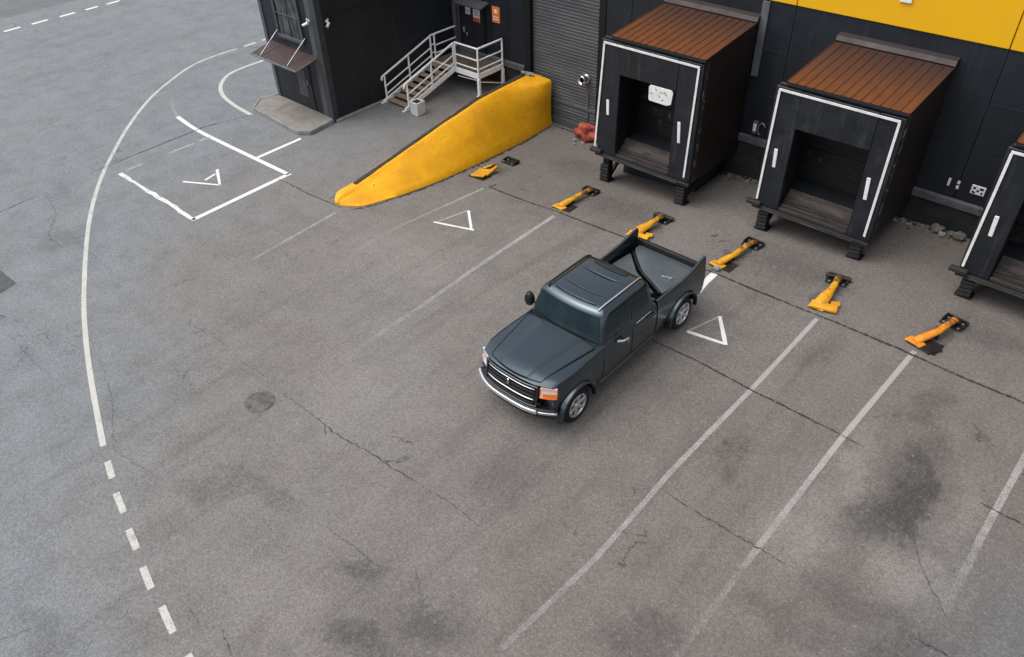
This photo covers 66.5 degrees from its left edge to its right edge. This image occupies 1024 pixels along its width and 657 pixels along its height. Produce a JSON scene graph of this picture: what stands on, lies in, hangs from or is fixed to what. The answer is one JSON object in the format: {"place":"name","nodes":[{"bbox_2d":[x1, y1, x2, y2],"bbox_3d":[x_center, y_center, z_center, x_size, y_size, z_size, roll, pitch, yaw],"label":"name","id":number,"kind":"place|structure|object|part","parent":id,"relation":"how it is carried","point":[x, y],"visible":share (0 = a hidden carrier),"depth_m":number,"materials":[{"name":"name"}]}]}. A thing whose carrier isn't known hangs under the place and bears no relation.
{"place":"outdoors","nodes":[
{"label":"outdoors","id":0,"kind":"place"},
{"bbox_2d":[381,25,504,112],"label":"metal staircase","id":1,"kind":"structure","parent":0,"point":[477,67],"depth_m":25.36,"materials":[{"name":"white metal"}]},
{"bbox_2d":[0,0,1023,656],"bbox_3d":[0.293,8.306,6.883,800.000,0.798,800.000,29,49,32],"label":"ground","id":2,"kind":"structure","parent":0,"point":[754,456],"depth_m":14.48,"materials":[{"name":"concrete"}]},
{"bbox_2d":[244,391,274,412],"bbox_3d":[-4.789,1.395,14.829,0.580,0.035,0.580,29,49,32],"label":"drain cover","id":3,"kind":"object","parent":2,"relation":"on","point":[259,401],"visible":1,"depth_m":14.81,"materials":[{"name":"metal"}]},
{"bbox_2d":[253,94,333,134],"bbox_3d":[-7.070,-6.786,24.687,3.409,0.135,1.289,29,49,32],"label":"concrete step","id":4,"kind":"object","parent":2,"relation":"on","point":[294,116],"visible":1,"depth_m":24.50,"materials":[{"name":"grey concrete"}]},
{"bbox_2d":[250,0,455,122],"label":"annex building","id":5,"kind":"structure","parent":2,"relation":"on","point":[345,60],"depth_m":24.07,"materials":[{"name":"paint"}]},
{"bbox_2d":[271,0,304,44],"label":"window","id":6,"kind":"structure","parent":5,"relation":"in","point":[286,12],"depth_m":23.26,"materials":[{"name":"grey glass"}]},
{"bbox_2d":[292,65,316,109],"bbox_3d":[-6.549,-7.728,24.341,0.930,1.720,0.079,29,49,32],"label":"door","id":7,"kind":"structure","parent":5,"relation":"in","point":[302,79],"depth_m":24.48,"materials":[{"name":"grey paint"}]},
{"bbox_2d":[302,18,309,26],"bbox_3d":[-5.942,-8.824,22.510,0.239,0.232,0.136,7,40,10],"label":"security camera","id":8,"kind":"object","parent":5,"relation":"attached to","point":[307,22],"visible":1,"depth_m":22.48,"materials":[{"name":"white paint"}]},
{"bbox_2d":[409,98,425,115],"bbox_3d":[-2.954,-6.917,24.439,0.350,0.430,0.350,29,49,32],"label":"litter bin","id":9,"kind":"object","parent":2,"relation":"on","point":[417,106],"visible":1,"depth_m":24.35,"materials":[{"name":"grey paint"}]},
{"bbox_2d":[335,71,551,206],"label":"ramp wall","id":10,"kind":"structure","parent":2,"relation":"on","point":[511,113],"depth_m":22.87,"materials":[{"name":"yellow paint"}]},
{"bbox_2d":[468,156,519,180],"bbox_3d":[-0.503,-4.691,22.680,0.548,0.164,1.753,26,41,30],"label":"wheel guide","id":11,"kind":"object","parent":2,"relation":"on","point":[482,174],"visible":1,"depth_m":22.43,"materials":[{"name":"metal"}]},
{"bbox_2d":[552,185,599,212],"bbox_3d":[1.739,-3.522,20.929,0.557,0.189,1.561,26,43,29],"label":"wheel guide","id":12,"kind":"object","parent":2,"relation":"on","point":[565,205],"visible":1,"depth_m":20.73,"materials":[{"name":"metal"}]},
{"bbox_2d":[574,122,597,141],"bbox_3d":[2.338,-6.156,24.404,1.018,0.587,0.540,29,49,32],"label":"red sack","id":13,"kind":"object","parent":2,"relation":"on","point":[584,131],"visible":0.94,"depth_m":24.21,"materials":[{"name":"red plastic"}]},
{"bbox_2d":[479,228,705,423],"bbox_3d":[1.603,-0.266,15.114,2.090,1.857,5.215,29,49,32],"label":"pickup truck","id":14,"kind":"object","parent":2,"relation":"on","point":[590,321],"visible":1,"depth_m":14.21,"materials":[{"name":"metal"}]},
{"bbox_3d":[1.975,0.458,14.370,0.155,0.656,0.860,29,49,32],"label":"door","id":15,"kind":"part","parent":14,"relation":"part of","materials":[{"name":"metal"}]},
{"bbox_3d":[1.890,-0.116,14.079,0.099,0.409,0.740,29,49,32],"label":"side window","id":16,"kind":"part","parent":14,"relation":"part of","materials":[{"name":"black glass"}]},
{"bbox_3d":[2.375,-0.471,14.485,0.099,0.409,0.610,29,49,32],"label":"side window","id":17,"kind":"part","parent":14,"relation":"part of","materials":[{"name":"black glass"}]},
{"bbox_3d":[2.501,0.043,14.849,0.091,0.655,0.735,29,49,32],"label":"door","id":18,"kind":"part","parent":14,"relation":"part of","materials":[{"name":"metal"}]},
{"bbox_2d":[625,212,673,239],"bbox_3d":[3.469,-2.578,19.511,0.602,0.237,1.459,27,45,30],"label":"wheel guide","id":19,"kind":"object","parent":2,"relation":"on","point":[662,218],"visible":0.94,"depth_m":19.42,"materials":[{"name":"metal"}]},
{"bbox_2d":[590,0,760,205],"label":"dock shelter","id":20,"kind":"object","parent":2,"relation":"on","point":[695,57],"visible":1,"depth_m":19.70,"materials":[{"name":"metal"}]},
{"bbox_2d":[635,63,704,138],"bbox_3d":[4.246,-6.305,20.392,2.740,2.860,0.080,29,49,32],"label":"rear door","id":21,"kind":"structure","parent":20,"relation":"in","point":[651,116],"depth_m":21.19,"materials":[{"name":"black metal"}]},
{"bbox_2d":[648,85,672,105],"bbox_3d":[3.669,-5.767,19.259,0.699,0.470,0.047,29,49,32],"label":"sign plate","id":22,"kind":"object","parent":21,"relation":"attached to","point":[662,96],"visible":1,"depth_m":19.26,"materials":[{"name":"white paint"}]},
{"bbox_2d":[713,265,721,270],"bbox_3d":[4.687,-1.375,17.879,0.156,0.130,0.179,-17,42,-17],"label":"stone","id":23,"kind":"object","parent":2,"relation":"on","point":[716,268],"visible":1,"depth_m":17.83,"materials":[{"name":"stone"}]},
{"bbox_2d":[709,236,764,272],"bbox_3d":[5.302,-1.790,18.323,1.610,0.189,0.557,-32,48,-33],"label":"wheel guide","id":24,"kind":"object","parent":2,"relation":"on","point":[724,263],"visible":1,"depth_m":18.16,"materials":[{"name":"metal"}]},
{"bbox_2d":[451,0,1023,238],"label":"warehouse","id":25,"kind":"structure","parent":2,"relation":"on","point":[978,131],"depth_m":18.45,"materials":[{"name":"paint"}]},
{"bbox_2d":[465,7,469,13],"bbox_3d":[-1.456,-10.433,25.632,0.220,0.220,0.018,29,49,32],"label":"notice","id":26,"kind":"object","parent":25,"relation":"attached to","point":[467,10],"visible":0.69,"depth_m":25.63,"materials":[{"name":"white paper"}]},
{"bbox_2d":[461,6,483,52],"bbox_3d":[-1.297,-9.945,25.914,1.000,1.380,0.029,29,49,32],"label":"door","id":27,"kind":"structure","parent":25,"relation":"in","point":[475,38],"depth_m":25.93,"materials":[{"name":"grey paint"}]},
{"bbox_2d":[473,9,479,22],"bbox_3d":[-1.164,-10.219,25.471,0.300,0.440,0.018,29,49,32],"label":"notice","id":28,"kind":"object","parent":25,"relation":"attached to","point":[476,15],"visible":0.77,"depth_m":25.47,"materials":[{"name":"paper"}]},
{"bbox_2d":[492,6,499,23],"bbox_3d":[-0.516,-10.015,24.931,0.330,0.500,0.020,29,49,32],"label":"warning sign","id":29,"kind":"object","parent":25,"relation":"attached to","point":[495,14],"visible":1,"depth_m":24.92,"materials":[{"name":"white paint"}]},
{"bbox_2d":[578,73,589,84],"bbox_3d":[2.184,-7.590,23.802,0.300,0.300,0.250,29,49,32],"label":"wall vent","id":30,"kind":"object","parent":25,"relation":"attached to","point":[584,78],"depth_m":23.77,"materials":[{"name":"silver metal"}]},
{"bbox_2d":[752,120,765,134],"bbox_3d":[6.513,-5.269,20.615,0.337,0.361,0.110,29,49,32],"label":"socket box","id":31,"kind":"object","parent":25,"relation":"attached to","point":[755,127],"visible":1,"depth_m":20.61,"materials":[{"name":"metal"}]},
{"bbox_2d":[970,184,986,196],"bbox_3d":[10.572,-3.129,17.717,0.300,0.220,0.031,29,49,32],"label":"socket plate","id":32,"kind":"object","parent":25,"relation":"attached to","point":[978,190],"visible":1,"depth_m":17.70,"materials":[{"name":"white paint"}]},
{"bbox_2d":[578,136,960,243],"bbox_3d":[8.239,-3.012,20.158,16.473,0.902,0.459,29,49,32],"label":"rubble","id":33,"kind":"object","parent":2,"relation":"on","point":[906,221],"visible":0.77,"depth_m":21.29,"materials":[{"name":"stone"}]},
{"bbox_2d":[808,272,851,313],"bbox_3d":[6.903,-0.814,16.881,0.602,0.237,1.457,21,44,25],"label":"wheel guide","id":34,"kind":"object","parent":2,"relation":"on","point":[820,302],"visible":1,"depth_m":16.62,"materials":[{"name":"metal"}]},
{"bbox_2d":[746,32,960,260],"bbox_3d":[7.633,-3.902,18.242,3.020,4.820,2.605,29,49,32],"label":"dock shelter","id":35,"kind":"object","parent":2,"relation":"on","point":[854,118],"visible":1,"depth_m":17.18,"materials":[{"name":"metal"}]},
{"bbox_2d":[795,132,869,194],"bbox_3d":[7.742,-4.323,17.954,2.620,2.450,0.080,29,49,32],"label":"rear door","id":36,"kind":"structure","parent":35,"relation":"in","point":[832,163],"depth_m":18.47,"materials":[{"name":"black metal"}]},
{"bbox_2d":[904,312,969,355],"bbox_3d":[8.592,0.038,15.716,1.447,0.246,0.677,-28,46,-28],"label":"wheel guide","id":37,"kind":"object","parent":2,"relation":"on","point":[923,342],"visible":1,"depth_m":15.58,"materials":[{"name":"metal"}]},
{"bbox_2d":[930,223,946,232],"bbox_3d":[10.134,-2.371,18.588,0.376,0.236,0.268,29,49,32],"label":"stone","id":38,"kind":"object","parent":2,"relation":"on","point":[935,227],"visible":1,"depth_m":18.52,"materials":[{"name":"grey stone"}]},
{"bbox_2d":[938,231,945,236],"bbox_3d":[10.175,-2.226,18.477,0.166,0.133,0.147,-1,40,2],"label":"stone","id":39,"kind":"object","parent":2,"relation":"on","point":[941,234],"visible":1,"depth_m":18.44,"materials":[{"name":"stone"}]},
{"bbox_2d":[946,231,953,236],"bbox_3d":[10.388,-2.249,18.479,0.205,0.151,0.176,29,49,32],"label":"stone","id":40,"kind":"object","parent":2,"relation":"on","point":[950,233],"visible":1,"depth_m":18.43,"materials":[{"name":"grey stone"}]},
{"bbox_2d":[952,231,966,240],"bbox_3d":[10.493,-2.165,18.322,0.322,0.244,0.259,29,49,32],"label":"stone","id":41,"kind":"object","parent":2,"relation":"on","point":[959,236],"visible":1,"depth_m":18.25,"materials":[{"name":"grey stone"}]},
{"bbox_2d":[948,132,1023,299],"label":"dock shelter","id":42,"kind":"object","parent":2,"relation":"on","point":[993,257],"visible":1,"depth_m":15.78,"materials":[{"name":"metal"}]},
{"bbox_2d":[1010,209,1023,243],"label":"rear door","id":43,"kind":"structure","parent":42,"relation":"in","point":[1017,235],"depth_m":16.41,"materials":[{"name":"black metal"}]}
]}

